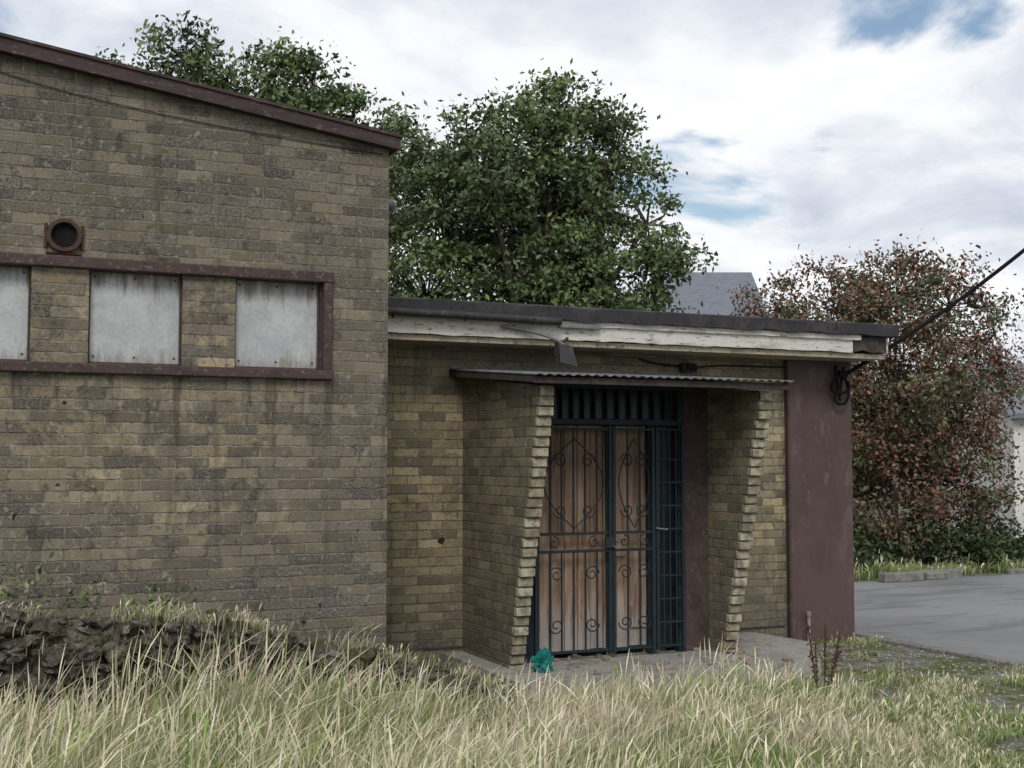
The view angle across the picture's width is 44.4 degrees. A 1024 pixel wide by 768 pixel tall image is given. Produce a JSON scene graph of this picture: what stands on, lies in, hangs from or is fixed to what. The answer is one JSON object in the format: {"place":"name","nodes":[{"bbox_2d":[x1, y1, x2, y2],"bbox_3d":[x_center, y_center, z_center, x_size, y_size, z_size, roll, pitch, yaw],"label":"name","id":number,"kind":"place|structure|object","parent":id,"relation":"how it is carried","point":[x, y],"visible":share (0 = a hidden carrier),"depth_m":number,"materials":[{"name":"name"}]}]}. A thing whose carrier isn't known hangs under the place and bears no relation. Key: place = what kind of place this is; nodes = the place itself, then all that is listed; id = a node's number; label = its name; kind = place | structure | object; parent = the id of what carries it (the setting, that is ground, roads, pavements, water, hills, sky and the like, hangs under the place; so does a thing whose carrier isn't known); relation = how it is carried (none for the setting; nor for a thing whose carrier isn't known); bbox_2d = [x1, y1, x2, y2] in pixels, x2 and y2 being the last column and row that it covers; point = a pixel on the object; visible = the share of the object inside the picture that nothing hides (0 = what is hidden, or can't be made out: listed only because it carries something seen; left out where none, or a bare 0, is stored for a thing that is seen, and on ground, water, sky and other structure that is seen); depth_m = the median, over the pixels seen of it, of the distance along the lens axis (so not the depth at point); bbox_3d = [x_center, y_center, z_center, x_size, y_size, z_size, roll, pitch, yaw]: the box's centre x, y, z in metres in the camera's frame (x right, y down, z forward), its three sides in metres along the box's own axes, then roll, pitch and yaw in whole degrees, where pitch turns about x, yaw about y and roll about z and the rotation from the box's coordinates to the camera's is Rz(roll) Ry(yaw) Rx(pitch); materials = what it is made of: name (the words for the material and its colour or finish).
{"place":"outdoors","nodes":[
{"label":"outdoors","id":0,"kind":"place"},
{"bbox_2d":[0,611,1023,767],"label":"long grass","id":1,"kind":"structure","parent":0,"point":[728,725],"depth_m":6.72,"materials":[{"name":"beige plant"}]},
{"bbox_2d":[0,0,1023,398],"label":"sky","id":2,"kind":"structure","parent":0,"point":[824,127],"materials":[{"name":"white"}]},
{"bbox_2d":[553,643,918,673],"bbox_3d":[1.791,2.249,10.364,3.217,0.167,1.450,2,-4,-24],"label":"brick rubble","id":3,"kind":"object","parent":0,"point":[607,656],"visible":0.56,"depth_m":10.02,"materials":[{"name":"brick"}]},
{"bbox_2d":[479,488,1023,767],"bbox_3d":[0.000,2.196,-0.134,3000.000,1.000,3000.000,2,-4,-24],"label":"ground","id":4,"kind":"structure","parent":0,"point":[1008,699],"depth_m":10.13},
{"bbox_2d":[0,32,402,648],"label":"brick hall","id":5,"kind":"structure","parent":4,"relation":"on","point":[193,334],"depth_m":8.48,"materials":[{"name":"brown brick"}]},
{"bbox_2d":[389,199,396,213],"bbox_3d":[-0.948,-1.302,9.428,0.164,0.173,0.119,0,-4,2],"label":"wall lamp","id":6,"kind":"object","parent":5,"relation":"attached to","point":[392,204],"visible":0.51,"depth_m":9.39,"materials":[{"name":"grey metal"}]},
{"bbox_2d":[0,595,517,724],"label":"bank tufts","id":7,"kind":"object","parent":4,"relation":"on","point":[167,615],"visible":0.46,"depth_m":7.48,"materials":[{"name":"green plant"}]},
{"bbox_2d":[0,603,538,742],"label":"rubble stone wall","id":8,"kind":"structure","parent":4,"relation":"on","point":[86,640],"depth_m":7.22,"materials":[{"name":"stone"}]},
{"bbox_2d":[0,538,197,627],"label":"bramble bush","id":9,"kind":"object","parent":8,"relation":"on","point":[99,596],"visible":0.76,"depth_m":7.61,"materials":[{"name":"green plant"}]},
{"bbox_2d":[92,10,447,241],"bbox_3d":[-4.346,-1.734,22.385,6.660,9.803,4.776,2,-4,-24],"label":"broadleaf tree","id":10,"kind":"object","parent":4,"relation":"on","point":[331,99],"visible":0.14,"depth_m":22.10,"materials":[{"name":"green plant"}]},
{"bbox_2d":[374,57,718,312],"bbox_3d":[0.156,-1.054,19.234,5.872,8.060,4.273,2,-4,-24],"label":"broadleaf tree","id":11,"kind":"object","parent":4,"relation":"on","point":[497,191],"visible":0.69,"depth_m":18.71,"materials":[{"name":"green plant"}]},
{"bbox_2d":[441,632,820,699],"bbox_3d":[1.208,2.293,10.222,3.180,0.170,1.675,2,-4,-24],"label":"concrete step","id":12,"kind":"object","parent":4,"relation":"on","point":[779,647],"visible":0.31,"depth_m":9.79,"materials":[{"name":"grey concrete"}]},
{"bbox_2d":[531,647,553,672],"bbox_3d":[0.230,2.104,9.401,0.192,0.275,0.159,2,-4,-24],"label":"turquoise rag","id":13,"kind":"object","parent":12,"relation":"on","point":[543,659],"visible":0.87,"depth_m":9.37,"materials":[{"name":"fabric"}]},
{"bbox_2d":[386,296,898,668],"bbox_3d":[0.600,1.042,12.087,5.258,3.195,5.529,2,-4,-24],"label":"brick entrance annex","id":14,"kind":"object","parent":4,"relation":"on","point":[480,401],"visible":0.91,"depth_m":10.38,"materials":[{"name":"brown brick"}]},
{"bbox_2d":[501,325,577,365],"bbox_3d":[0.395,-0.299,10.455,0.440,0.334,1.035,-3,-4,38],"label":"security floodlight","id":15,"kind":"object","parent":14,"relation":"attached to","point":[564,353],"visible":1,"depth_m":10.27,"materials":[{"name":"grey metal"}]},
{"bbox_2d":[534,426,685,656],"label":"wrought iron gate","id":16,"kind":"structure","parent":14,"relation":"attached to","point":[611,540],"depth_m":10.15,"materials":[{"name":"grey metal"}]},
{"bbox_2d":[639,358,784,372],"bbox_3d":[1.863,-0.155,11.520,1.553,0.117,0.116,2,-4,-24],"label":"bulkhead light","id":17,"kind":"object","parent":14,"relation":"attached to","point":[688,367],"visible":1,"depth_m":11.38,"materials":[{"name":"metal"}]},
{"bbox_2d":[412,631,1023,727],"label":"verge grass","id":18,"kind":"structure","parent":4,"relation":"on","point":[885,679],"depth_m":9.59,"materials":[{"name":"plant"}]},
{"bbox_2d":[806,611,810,640],"bbox_3d":[2.778,2.286,11.737,0.042,0.310,0.042,0,-4,-1],"label":"waste pipe","id":19,"kind":"object","parent":4,"relation":"on","point":[808,614],"visible":0.78,"depth_m":11.73,"materials":[{"name":"grey plastic"}]},
{"bbox_2d":[804,623,842,703],"bbox_3d":[2.179,1.948,8.725,0.297,0.580,0.123,2,-4,-24],"label":"dock plant","id":20,"kind":"object","parent":4,"relation":"on","point":[833,665],"visible":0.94,"depth_m":8.71,"materials":[{"name":"brown plant"}]},
{"bbox_2d":[697,233,1023,568],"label":"rowan tree","id":21,"kind":"object","parent":4,"relation":"on","point":[917,408],"visible":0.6,"depth_m":19.66,"materials":[{"name":"red plant"}]},
{"bbox_2d":[852,396,919,497],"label":"distant treeline","id":22,"kind":"object","parent":4,"relation":"on","point":[854,477],"depth_m":57.45,"materials":[{"name":"green plant"}]},
{"bbox_2d":[853,501,1023,574],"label":"hedge","id":23,"kind":"object","parent":4,"relation":"on","point":[983,547],"visible":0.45,"depth_m":19.29,"materials":[{"name":"green plant"}]},
{"bbox_2d":[854,574,1023,661],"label":"car park","id":24,"kind":"structure","parent":4,"relation":"on","point":[983,615],"depth_m":14.03,"materials":[{"name":"grey asphalt"}]},
{"bbox_3d":[7.082,-0.515,12.052,0.800,6.500,0.299,2,-4,-24],"label":"utility pole","id":25,"kind":"object","parent":24,"relation":"on","visible":0},
{"bbox_2d":[830,248,1023,405],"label":"overhead cable","id":26,"kind":"object","parent":25,"relation":"attached to","point":[843,374],"visible":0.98,"depth_m":12.04,"materials":[{"name":"rubber"}]},
{"bbox_2d":[876,637,1023,669],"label":"kerb","id":27,"kind":"structure","parent":4,"relation":"on","point":[969,655],"depth_m":10.91,"materials":[{"name":"concrete"}]},
{"bbox_2d":[878,568,1023,582],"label":"kerb","id":28,"kind":"structure","parent":4,"relation":"on","point":[917,575],"depth_m":17.84,"materials":[{"name":"concrete"}]},
{"bbox_2d":[933,363,1023,537],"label":"white bungalow","id":29,"kind":"object","parent":4,"relation":"on","point":[1015,426],"visible":0.21,"depth_m":27.98,"materials":[{"name":"stone"}]},
{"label":"walls","id":30,"kind":"object","parent":4,"relation":"on","visible":0},
{"bbox_2d":[650,272,767,315],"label":"roof","id":31,"kind":"structure","parent":30,"relation":"on","point":[698,290],"depth_m":34.55,"materials":[{"name":"stone"}]},
{"bbox_2d":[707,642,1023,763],"bbox_3d":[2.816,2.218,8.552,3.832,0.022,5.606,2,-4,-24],"label":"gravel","id":32,"kind":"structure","parent":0,"point":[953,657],"depth_m":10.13,"materials":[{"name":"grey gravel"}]},
{"bbox_2d":[854,548,1023,580],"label":"bank grass","id":33,"kind":"structure","parent":0,"point":[893,567],"depth_m":18.62,"materials":[{"name":"green plant"}]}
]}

